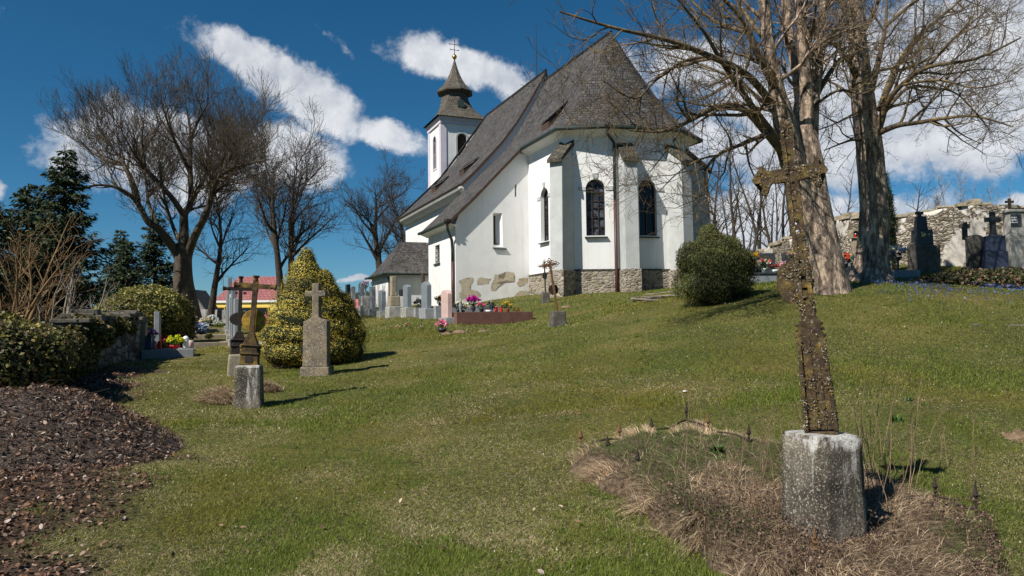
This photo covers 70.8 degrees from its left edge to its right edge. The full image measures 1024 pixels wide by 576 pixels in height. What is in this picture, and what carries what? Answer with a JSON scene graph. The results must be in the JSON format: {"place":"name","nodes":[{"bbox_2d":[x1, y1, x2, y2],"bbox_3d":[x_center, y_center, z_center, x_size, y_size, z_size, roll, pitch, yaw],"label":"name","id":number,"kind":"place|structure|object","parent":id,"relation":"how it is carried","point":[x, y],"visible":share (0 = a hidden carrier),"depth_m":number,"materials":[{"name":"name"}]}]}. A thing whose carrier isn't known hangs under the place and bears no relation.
{"place":"outdoors","nodes":[
{"label":"outdoors","id":0,"kind":"place"},
{"bbox_2d":[0,264,1023,575],"bbox_3d":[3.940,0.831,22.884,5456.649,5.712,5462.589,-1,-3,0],"label":"ground","id":1,"kind":"structure","parent":0,"point":[626,423],"depth_m":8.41,"materials":[{"name":"plant"}]},
{"bbox_2d":[0,202,60,321],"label":"spruce tree","id":2,"kind":"object","parent":1,"relation":"on","point":[5,235],"visible":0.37,"depth_m":22.17,"materials":[{"name":"green plant"}]},
{"bbox_2d":[0,183,92,316],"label":"spruce tree","id":3,"kind":"object","parent":1,"relation":"on","point":[26,216],"visible":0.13,"depth_m":24.93,"materials":[{"name":"green plant"}]},
{"bbox_2d":[0,226,100,321],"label":"bare shrub","id":4,"kind":"object","parent":1,"relation":"on","point":[23,307],"visible":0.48,"depth_m":15.61,"materials":[{"name":"brown plant"}]},
{"bbox_2d":[0,310,103,391],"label":"ivy bank","id":5,"kind":"structure","parent":1,"relation":"on","point":[33,351],"depth_m":9.51,"materials":[{"name":"green plant"}]},
{"bbox_2d":[0,192,109,323],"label":"bare shrub","id":6,"kind":"object","parent":1,"relation":"on","point":[31,310],"visible":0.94,"depth_m":12.82,"materials":[{"name":"brown plant"}]},
{"bbox_2d":[15,149,117,320],"bbox_3d":[-14.824,-1.093,24.058,3.812,7.184,3.966,0,-3,-24],"label":"spruce tree","id":7,"kind":"object","parent":1,"relation":"on","point":[62,181],"visible":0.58,"depth_m":23.89,"materials":[{"name":"green plant"}]},
{"bbox_2d":[5,233,138,324],"bbox_3d":[-8.883,0.155,14.376,1.547,2.480,2.553,-1,-3,0],"label":"bare shrub","id":8,"kind":"object","parent":1,"relation":"on","point":[69,299],"visible":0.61,"depth_m":14.50,"materials":[{"name":"brown plant"}]},
{"bbox_2d":[0,380,184,472],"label":"compost heap","id":9,"kind":"object","parent":1,"relation":"on","point":[59,433],"visible":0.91,"depth_m":6.96,"materials":[{"name":"soil"}]},
{"bbox_2d":[49,309,147,372],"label":"dry stone wall","id":10,"kind":"structure","parent":1,"relation":"on","point":[125,348],"depth_m":14.31,"materials":[{"name":"stone"}]},
{"bbox_2d":[64,313,139,351],"bbox_3d":[-7.920,0.876,13.972,0.924,0.783,4.325,0,-3,-19],"label":"ivy clump","id":11,"kind":"object","parent":10,"relation":"on","point":[100,334],"visible":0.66,"depth_m":12.45,"materials":[{"name":"green plant"}]},
{"bbox_2d":[94,229,143,302],"bbox_3d":[-20.255,-0.095,36.780,3.779,5.858,3.476,-1,-3,0],"label":"spruce tree","id":12,"kind":"object","parent":1,"relation":"on","point":[118,242],"visible":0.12,"depth_m":36.87,"materials":[{"name":"green plant"}]},
{"bbox_2d":[99,241,148,301],"bbox_3d":[-18.058,0.190,34.163,3.048,4.924,3.593,-3,-4,43],"label":"spruce tree","id":13,"kind":"object","parent":1,"relation":"on","point":[129,278],"visible":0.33,"depth_m":33.95,"materials":[{"name":"green plant"}]},
{"bbox_2d":[140,322,147,358],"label":"gravestone","id":14,"kind":"object","parent":1,"relation":"on","point":[144,327],"visible":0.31,"depth_m":16.67,"materials":[{"name":"stone"}]},
{"bbox_2d":[91,282,198,344],"bbox_3d":[-10.422,0.849,20.259,2.388,2.086,4.299,-1,-3,15],"label":"ivy mound","id":15,"kind":"object","parent":1,"relation":"on","point":[171,306],"visible":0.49,"depth_m":20.11,"materials":[{"name":"green plant"}]},
{"bbox_2d":[132,212,173,289],"bbox_3d":[-19.851,-0.571,40.055,4.616,7.357,4.728,-1,-3,0],"label":"spruce tree","id":16,"kind":"object","parent":1,"relation":"on","point":[150,253],"visible":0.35,"depth_m":39.83,"materials":[{"name":"green plant"}]},
{"bbox_2d":[154,312,160,341],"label":"gravestone","id":17,"kind":"object","parent":1,"relation":"on","point":[157,321],"visible":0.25,"depth_m":18.31,"materials":[{"name":"stone"}]},
{"bbox_2d":[141,348,193,358],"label":"grave kerb","id":18,"kind":"structure","parent":1,"relation":"on","point":[162,353],"depth_m":16.73,"materials":[{"name":"stone"}]},
{"bbox_2d":[144,335,154,349],"bbox_3d":[-8.429,1.260,16.750,0.178,0.343,0.178,-1,-3,0],"label":"grave lantern","id":19,"kind":"object","parent":18,"relation":"on","point":[149,342],"visible":1,"depth_m":16.68,"materials":[{"name":"glass"}]},
{"bbox_2d":[165,334,184,348],"bbox_3d":[-7.974,1.270,17.055,0.431,0.359,0.376,-1,-3,0],"label":"flower pot","id":20,"kind":"object","parent":18,"relation":"on","point":[177,339],"visible":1,"depth_m":17.01,"materials":[{"name":"yellow plant"}]},
{"bbox_2d":[31,39,311,319],"bbox_3d":[-14.396,-4.601,31.727,12.740,12.657,11.062,-1,-3,0],"label":"ash tree","id":21,"kind":"object","parent":1,"relation":"on","point":[239,148],"visible":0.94,"depth_m":30.53,"materials":[{"name":"brown plant"}]},
{"bbox_2d":[197,322,208,333],"bbox_3d":[-10.545,1.374,24.432,0.534,0.442,0.562,-1,-3,0],"label":"flower pot","id":22,"kind":"object","parent":1,"relation":"on","point":[201,325],"visible":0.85,"depth_m":24.41,"materials":[{"name":"blue plant"}]},
{"bbox_2d":[196,290,218,309],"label":"shed","id":23,"kind":"structure","parent":1,"relation":"on","point":[203,296],"depth_m":44.58,"materials":[{"name":"grey wood"}]},
{"bbox_2d":[186,383,233,404],"bbox_3d":[-4.331,1.551,10.616,1.090,0.336,0.985,-2,-3,24],"label":"dry grass heap","id":24,"kind":"object","parent":1,"relation":"on","point":[221,396],"visible":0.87,"depth_m":10.55,"materials":[{"name":"plant"}]},
{"bbox_2d":[194,341,227,347],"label":"grave kerb","id":25,"kind":"structure","parent":1,"relation":"on","point":[207,344],"depth_m":20.14,"materials":[{"name":"stone"}]},
{"bbox_2d":[194,334,228,339],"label":"grave kerb","id":26,"kind":"structure","parent":1,"relation":"on","point":[201,336],"depth_m":23.11,"materials":[{"name":"stone"}]},
{"bbox_2d":[163,163,271,322],"bbox_3d":[-14.799,-2.451,36.849,5.696,9.140,4.417,-3,-3,40],"label":"bare tree","id":27,"kind":"object","parent":1,"relation":"on","point":[218,262],"visible":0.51,"depth_m":36.36,"materials":[{"name":"brown plant"}]},
{"bbox_2d":[200,309,246,322],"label":"rendered wall","id":28,"kind":"structure","parent":1,"relation":"on","point":[220,315],"depth_m":36.21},
{"bbox_2d":[225,278,231,333],"bbox_3d":[-9.618,0.837,24.507,0.264,2.330,0.805,0,-3,-23],"label":"gravestone","id":29,"kind":"object","parent":1,"relation":"on","point":[228,293],"visible":0.41,"depth_m":24.22,"materials":[{"name":"grey stone"}]},
{"bbox_2d":[226,294,230,340],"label":"gravestone","id":30,"kind":"object","parent":1,"relation":"on","point":[228,336],"visible":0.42,"depth_m":21.70,"materials":[{"name":"stone"}]},
{"bbox_2d":[228,290,236,347],"bbox_3d":[-7.614,1.018,19.693,0.264,1.930,0.805,0,-3,-23],"label":"gravestone","id":31,"kind":"object","parent":1,"relation":"on","point":[233,295],"visible":0.21,"depth_m":19.41,"materials":[{"name":"grey stone"}]},
{"bbox_2d":[233,298,238,336],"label":"gravestone","id":32,"kind":"object","parent":1,"relation":"on","point":[235,306],"visible":0.12,"depth_m":17.17,"materials":[{"name":"stone"}]},
{"bbox_2d":[223,276,258,375],"bbox_3d":[-4.973,0.810,13.191,0.615,2.057,0.312,0,-3,-20],"label":"iron cross","id":33,"kind":"object","parent":1,"relation":"on","point":[237,340],"visible":0.62,"depth_m":13.13,"materials":[{"name":"metal"}]},
{"bbox_2d":[216,276,284,314],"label":"house","id":34,"kind":"structure","parent":1,"relation":"on","point":[263,299],"depth_m":90.54,"materials":[{"name":"red tile"}]},
{"bbox_2d":[233,275,276,408],"bbox_3d":[-3.730,0.891,10.466,0.593,2.154,0.298,0,-3,-8],"label":"iron cross","id":35,"kind":"object","parent":1,"relation":"on","point":[249,387],"visible":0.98,"depth_m":10.39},
{"bbox_2d":[263,379,284,392],"bbox_3d":[-3.941,1.548,11.485,0.887,0.239,0.806,1,-3,-37],"label":"dry grass heap","id":36,"kind":"object","parent":1,"relation":"on","point":[269,386],"visible":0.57,"depth_m":11.48,"materials":[{"name":"plant"}]},
{"bbox_2d":[225,95,350,297],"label":"bare tree","id":37,"kind":"object","parent":1,"relation":"on","point":[292,236],"visible":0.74,"depth_m":41.73,"materials":[{"name":"brown plant"}]},
{"bbox_2d":[255,246,370,367],"bbox_3d":[-4.138,0.425,14.917,2.390,2.686,1.928,-1,-3,0],"label":"golden bush","id":38,"kind":"object","parent":1,"relation":"on","point":[288,316],"visible":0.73,"depth_m":14.53,"materials":[{"name":"plant"}]},
{"bbox_2d":[300,283,333,375],"bbox_3d":[-3.516,0.861,12.996,0.548,1.891,0.300,-1,-3,6],"label":"stone cross","id":39,"kind":"object","parent":1,"relation":"on","point":[316,343],"visible":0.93,"depth_m":12.89,"materials":[{"name":"stone"}]},
{"bbox_2d":[0,346,701,575],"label":"leaf litter","id":40,"kind":"object","parent":1,"relation":"on","point":[23,534],"visible":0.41,"depth_m":6.04,"materials":[{"name":"plant"}]},
{"bbox_2d":[357,283,363,310],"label":"gravestone","id":41,"kind":"object","parent":1,"relation":"on","point":[360,290],"visible":0.23,"depth_m":35.10,"materials":[{"name":"grey stone"}]},
{"bbox_2d":[358,296,368,315],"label":"gravestone","id":42,"kind":"object","parent":1,"relation":"on","point":[363,307],"visible":0.5,"depth_m":34.08,"materials":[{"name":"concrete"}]},
{"bbox_2d":[367,287,377,315],"bbox_3d":[-6.364,0.801,32.840,0.360,1.714,0.601,0,-3,-23],"label":"gravestone","id":43,"kind":"object","parent":1,"relation":"on","point":[371,310],"visible":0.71,"depth_m":32.62,"materials":[{"name":"stone"}]},
{"bbox_2d":[333,143,426,268],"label":"bare tree","id":44,"kind":"object","parent":1,"relation":"on","point":[378,246],"visible":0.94,"depth_m":54.40,"materials":[{"name":"brown plant"}]},
{"bbox_2d":[376,290,385,317],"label":"gravestone","id":45,"kind":"object","parent":1,"relation":"on","point":[380,312],"visible":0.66,"depth_m":30.71,"materials":[{"name":"grey stone"}]},
{"bbox_2d":[363,166,413,256],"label":"bare tree","id":46,"kind":"object","parent":1,"relation":"on","point":[401,229],"visible":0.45,"depth_m":61.63,"materials":[{"name":"brown plant"}]},
{"bbox_2d":[385,276,402,317],"bbox_3d":[-4.722,0.513,29.014,0.635,1.970,0.750,0,-3,-23],"label":"stone monument","id":47,"kind":"object","parent":1,"relation":"on","point":[393,308],"visible":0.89,"depth_m":28.79,"materials":[{"name":"stone"}]},
{"bbox_2d":[401,285,413,317],"bbox_3d":[-3.933,0.683,27.008,0.320,1.618,0.765,0,-3,-23],"label":"gravestone","id":48,"kind":"object","parent":1,"relation":"on","point":[407,309],"visible":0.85,"depth_m":26.72,"materials":[{"name":"grey stone"}]},
{"bbox_2d":[419,282,433,318],"bbox_3d":[-2.925,0.610,24.590,0.320,1.658,0.819,0,-3,-23],"label":"gravestone","id":49,"kind":"object","parent":1,"relation":"on","point":[426,310],"visible":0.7,"depth_m":24.30,"materials":[{"name":"grey stone"}]},
{"bbox_2d":[435,319,448,332],"bbox_3d":[-1.917,1.030,19.672,0.382,0.374,0.380,-1,-3,0],"label":"flower pot","id":50,"kind":"object","parent":1,"relation":"on","point":[441,324],"visible":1,"depth_m":19.60,"materials":[{"name":"pink plant"}]},
{"bbox_2d":[439,290,453,322],"bbox_3d":[-2.038,0.760,22.457,0.300,1.405,0.787,0,-3,-23],"label":"gravestone","id":51,"kind":"object","parent":1,"relation":"on","point":[446,305],"visible":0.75,"depth_m":22.23,"materials":[{"name":"pink stone"}]},
{"bbox_2d":[431,305,498,318],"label":"grave kerb","id":52,"kind":"structure","parent":1,"relation":"on","point":[437,312],"depth_m":24.34,"materials":[{"name":"stone"}]},
{"bbox_2d":[452,312,532,324],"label":"grave kerb","id":53,"kind":"structure","parent":1,"relation":"on","point":[476,318],"depth_m":22.33,"materials":[{"name":"red stone"}]},
{"bbox_2d":[466,295,481,311],"bbox_3d":[-1.213,0.508,22.875,0.500,0.606,0.486,-1,-3,0],"label":"flower pot","id":54,"kind":"object","parent":53,"relation":"on","point":[473,298],"visible":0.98,"depth_m":22.80,"materials":[{"name":"purple plant"}]},
{"bbox_2d":[201,348,796,545],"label":"fallen twigs","id":55,"kind":"object","parent":1,"relation":"on","point":[448,481],"visible":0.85,"depth_m":6.42,"materials":[{"name":"brown plant"}]},
{"bbox_2d":[364,30,710,306],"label":"church","id":56,"kind":"structure","parent":1,"relation":"on","point":[505,205],"depth_m":32.00,"materials":[{"name":"paint"}]},
{"bbox_2d":[432,135,436,170],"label":"belfry window","id":57,"kind":"structure","parent":56,"relation":"in","point":[435,156],"depth_m":52.44,"materials":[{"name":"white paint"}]},
{"bbox_2d":[456,131,468,156],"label":"belfry window","id":58,"kind":"structure","parent":56,"relation":"in","point":[460,138],"depth_m":51.48,"materials":[{"name":"glass"}]},
{"bbox_2d":[537,182,549,244],"bbox_3d":[1.491,-3.304,31.706,0.370,2.700,1.440,0,-3,-23],"label":"window","id":59,"kind":"structure","parent":56,"relation":"in","point":[546,217],"depth_m":32.00,"materials":[{"name":"black glass"}]},
{"bbox_2d":[578,173,612,237],"bbox_3d":[3.461,-3.411,29.872,1.440,2.700,0.370,-1,-3,0],"label":"window","id":60,"kind":"structure","parent":56,"relation":"in","point":[595,207],"depth_m":30.00,"materials":[{"name":"black glass"}]},
{"bbox_2d":[638,174,663,237],"bbox_3d":[5.654,-3.427,30.117,1.440,2.700,0.370,0,-3,-15],"label":"window","id":61,"kind":"structure","parent":56,"relation":"in","point":[646,221],"depth_m":30.26,"materials":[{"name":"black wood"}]},
{"bbox_2d":[66,265,1020,571],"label":"petals","id":62,"kind":"object","parent":1,"relation":"on","point":[490,463],"visible":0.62,"depth_m":9.62,"materials":[{"name":"plant"}]},
{"bbox_2d":[537,259,549,303],"bbox_3d":[1.232,-0.138,27.008,0.557,1.890,0.253,0,-3,-10],"label":"iron cross","id":63,"kind":"object","parent":1,"relation":"on","point":[545,296],"visible":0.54,"depth_m":26.91,"materials":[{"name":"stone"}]},
{"bbox_2d":[541,258,566,327],"bbox_3d":[1.099,0.233,19.083,0.675,2.097,0.342,0,-3,-14],"label":"iron cross","id":64,"kind":"object","parent":1,"relation":"on","point":[557,317],"visible":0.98,"depth_m":19.08,"materials":[{"name":"stone"}]},
{"bbox_2d":[630,290,682,302],"bbox_3d":[4.183,0.186,19.351,1.968,0.470,0.830,-1,-3,13],"label":"stone slab","id":65,"kind":"object","parent":1,"relation":"on","point":[650,298],"visible":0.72,"depth_m":19.20,"materials":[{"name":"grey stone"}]},
{"bbox_2d":[670,221,764,306],"bbox_3d":[4.793,-0.513,17.008,2.061,2.157,2.126,-1,-3,0],"label":"evergreen bush","id":66,"kind":"object","parent":1,"relation":"on","point":[703,277],"visible":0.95,"depth_m":16.54,"materials":[{"name":"green plant"}]},
{"bbox_2d":[698,131,738,227],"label":"bare tree","id":67,"kind":"object","parent":1,"relation":"on","point":[716,187],"visible":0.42,"depth_m":46.56,"materials":[{"name":"brown plant"}]},
{"bbox_2d":[709,197,735,237],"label":"bare tree","id":68,"kind":"object","parent":1,"relation":"on","point":[721,216],"visible":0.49,"depth_m":43.48,"materials":[{"name":"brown plant"}]},
{"bbox_2d":[711,162,737,234],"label":"bare tree","id":69,"kind":"object","parent":1,"relation":"on","point":[722,198],"visible":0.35,"depth_m":65.77,"materials":[{"name":"brown plant"}]},
{"bbox_2d":[715,119,755,237],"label":"bare tree","id":70,"kind":"object","parent":1,"relation":"on","point":[730,195],"visible":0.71,"depth_m":50.26,"materials":[{"name":"brown plant"}]},
{"bbox_2d":[719,164,758,242],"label":"bare tree","id":71,"kind":"object","parent":1,"relation":"on","point":[735,219],"visible":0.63,"depth_m":52.18,"materials":[{"name":"brown plant"}]},
{"bbox_2d":[716,118,764,248],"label":"bare tree","id":72,"kind":"object","parent":1,"relation":"on","point":[752,220],"visible":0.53,"depth_m":55.16,"materials":[{"name":"brown plant"}]},
{"bbox_2d":[718,137,766,251],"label":"bare tree","id":73,"kind":"object","parent":1,"relation":"on","point":[733,183],"visible":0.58,"depth_m":55.55,"materials":[{"name":"brown plant"}]},
{"bbox_2d":[508,0,987,294],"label":"maple tree","id":74,"kind":"object","parent":1,"relation":"on","point":[808,83],"visible":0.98,"depth_m":14.72,"materials":[{"name":"brown plant"}]},
{"bbox_2d":[741,186,771,249],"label":"bare tree","id":75,"kind":"object","parent":1,"relation":"on","point":[750,245],"visible":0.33,"depth_m":62.38,"materials":[{"name":"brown plant"}]},
{"bbox_2d":[740,147,778,247],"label":"bare tree","id":76,"kind":"object","parent":1,"relation":"on","point":[767,235],"visible":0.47,"depth_m":50.02,"materials":[{"name":"brown plant"}]},
{"bbox_2d":[751,272,777,282],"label":"grave kerb","id":77,"kind":"structure","parent":1,"relation":"on","point":[767,277],"depth_m":23.03,"materials":[{"name":"grey stone"}]},
{"bbox_2d":[751,251,774,272],"bbox_3d":[8.253,-0.842,23.856,0.900,0.768,0.145,-1,-3,0],"label":"gravestone","id":78,"kind":"object","parent":77,"relation":"on","point":[770,256],"visible":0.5,"depth_m":23.79,"materials":[{"name":"stone"}]},
{"bbox_2d":[755,257,771,272],"bbox_3d":[8.142,-0.740,23.247,0.529,0.532,0.496,1,-3,-26],"label":"flower pot","id":79,"kind":"object","parent":77,"relation":"on","point":[761,261],"visible":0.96,"depth_m":23.20,"materials":[{"name":"white ceramic"}]},
{"bbox_2d":[747,143,782,250],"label":"bare tree","id":80,"kind":"object","parent":1,"relation":"on","point":[757,233],"visible":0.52,"depth_m":48.05,"materials":[{"name":"brown plant"}]},
{"bbox_2d":[761,184,780,245],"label":"bare tree","id":81,"kind":"object","parent":1,"relation":"on","point":[771,224],"visible":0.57,"depth_m":62.82,"materials":[{"name":"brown plant"}]},
{"bbox_2d":[756,148,789,240],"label":"bare tree","id":82,"kind":"object","parent":1,"relation":"on","point":[777,218],"visible":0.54,"depth_m":60.82,"materials":[{"name":"brown plant"}]},
{"bbox_2d":[778,165,790,236],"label":"bare tree","id":83,"kind":"object","parent":1,"relation":"on","point":[783,226],"visible":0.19,"depth_m":51.87,"materials":[{"name":"brown plant"}]},
{"bbox_2d":[553,417,1022,575],"bbox_3d":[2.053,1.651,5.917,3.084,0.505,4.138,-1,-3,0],"label":"grave mound","id":84,"kind":"object","parent":1,"relation":"on","point":[612,481],"visible":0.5,"depth_m":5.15,"materials":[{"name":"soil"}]},
{"bbox_2d":[575,401,982,556],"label":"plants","id":85,"kind":"object","parent":84,"relation":"on","point":[975,495],"visible":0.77,"depth_m":6.84,"materials":[{"name":"green plant"}]},
{"bbox_2d":[752,118,866,545],"bbox_3d":[2.046,0.387,4.989,0.544,3.149,0.478,0,-3,-23],"label":"iron cross","id":86,"kind":"object","parent":84,"relation":"on","point":[823,479],"visible":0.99,"depth_m":4.93,"materials":[{"name":"metal"}]},
{"bbox_2d":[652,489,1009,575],"bbox_3d":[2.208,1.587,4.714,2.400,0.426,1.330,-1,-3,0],"label":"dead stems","id":87,"kind":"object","parent":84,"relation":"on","point":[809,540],"visible":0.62,"depth_m":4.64,"materials":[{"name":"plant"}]},
{"bbox_2d":[651,480,1009,575],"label":"dead flower heads","id":88,"kind":"object","parent":87,"relation":"attached to","point":[986,515],"visible":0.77,"depth_m":4.66,"materials":[{"name":"plant"}]},
{"bbox_2d":[624,366,980,557],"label":"dry stalks","id":89,"kind":"object","parent":1,"relation":"on","point":[890,448],"visible":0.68,"depth_m":5.82,"materials":[{"name":"plant"}]},
{"bbox_2d":[831,163,857,215],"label":"sapling","id":90,"kind":"object","parent":1,"relation":"on","point":[846,188],"visible":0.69,"depth_m":59.67,"materials":[{"name":"brown plant"}]},
{"bbox_2d":[848,229,857,254],"bbox_3d":[11.704,-1.175,24.572,0.300,1.680,0.260,-1,-3,0],"label":"shrine post","id":91,"kind":"object","parent":1,"relation":"on","point":[852,238],"visible":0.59,"depth_m":24.52,"materials":[{"name":"stone"}]},
{"bbox_2d":[749,0,1023,282],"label":"maple tree","id":92,"kind":"object","parent":1,"relation":"on","point":[871,262],"visible":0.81,"depth_m":18.22,"materials":[{"name":"brown plant"}]},
{"bbox_2d":[756,199,1023,269],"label":"rubble wall","id":93,"kind":"structure","parent":1,"relation":"on","point":[943,222],"depth_m":24.32,"materials":[{"name":"stone"}]},
{"bbox_2d":[886,171,898,269],"bbox_3d":[11.669,-1.998,22.522,0.775,3.472,0.770,-1,-3,0],"label":"thuja","id":94,"kind":"object","parent":1,"relation":"on","point":[893,225],"visible":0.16,"depth_m":22.30,"materials":[{"name":"plant"}]},
{"bbox_2d":[891,270,919,277],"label":"grave kerb","id":95,"kind":"structure","parent":1,"relation":"on","point":[905,273],"depth_m":20.43,"materials":[{"name":"grey stone"}]},
{"bbox_2d":[889,243,906,269],"bbox_3d":[11.061,-0.851,20.654,0.501,0.864,0.566,-1,-3,0],"label":"flower pot","id":96,"kind":"object","parent":95,"relation":"on","point":[902,249],"visible":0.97,"depth_m":20.61,"materials":[{"name":"plant"}]},
{"bbox_2d":[907,242,923,272],"bbox_3d":[12.310,-0.735,21.999,0.384,1.310,0.308,-1,-3,0],"label":"gravestone","id":97,"kind":"object","parent":1,"relation":"on","point":[914,252],"visible":0.74,"depth_m":21.90,"materials":[{"name":"stone"}]},
{"bbox_2d":[906,175,940,211],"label":"sapling","id":98,"kind":"object","parent":1,"relation":"on","point":[920,195],"visible":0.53,"depth_m":54.04,"materials":[{"name":"brown plant"}]},
{"bbox_2d":[907,211,940,272],"bbox_3d":[12.724,-1.228,22.259,0.700,2.308,0.625,-1,-3,0],"label":"grave monument","id":99,"kind":"object","parent":1,"relation":"on","point":[921,234],"visible":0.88,"depth_m":22.18,"materials":[{"name":"stone"}]},
{"bbox_2d":[926,155,969,205],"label":"birch tree","id":100,"kind":"object","parent":1,"relation":"on","point":[948,186],"visible":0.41,"depth_m":64.55,"materials":[{"name":"brown plant"}]},
{"bbox_2d":[874,279,1023,303],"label":"blue squill","id":101,"kind":"object","parent":1,"relation":"on","point":[923,285],"visible":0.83,"depth_m":15.66,"materials":[{"name":"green plant"}]},
{"bbox_2d":[914,266,1023,288],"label":"leafy bed","id":102,"kind":"object","parent":1,"relation":"on","point":[1006,275],"visible":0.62,"depth_m":17.34,"materials":[{"name":"green plant"}]},
{"bbox_2d":[959,222,981,271],"bbox_3d":[14.198,-1.064,22.118,0.620,1.962,0.450,-1,-3,0],"label":"grave monument","id":103,"kind":"object","parent":1,"relation":"on","point":[972,248],"visible":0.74,"depth_m":21.98,"materials":[{"name":"stone"}]},
{"bbox_2d":[980,211,1008,269],"bbox_3d":[14.495,-1.184,21.668,0.600,2.234,0.420,-1,-3,12],"label":"grave monument","id":104,"kind":"object","parent":1,"relation":"on","point":[993,254],"visible":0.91,"depth_m":21.51,"materials":[{"name":"black stone"}]},
{"bbox_2d":[1000,198,1023,268],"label":"grave monument","id":105,"kind":"object","parent":1,"relation":"on","point":[1013,226],"visible":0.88,"depth_m":23.12,"materials":[{"name":"stone"}]},
{"bbox_2d":[1000,429,1023,441],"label":"molehill","id":106,"kind":"object","parent":1,"relation":"on","point":[1017,434],"visible":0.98,"depth_m":7.25,"materials":[{"name":"soil"}]},
{"bbox_2d":[0,0,1023,306],"label":"sky","id":107,"kind":"structure","parent":0,"point":[375,70],"materials":[{"name":"blue"}]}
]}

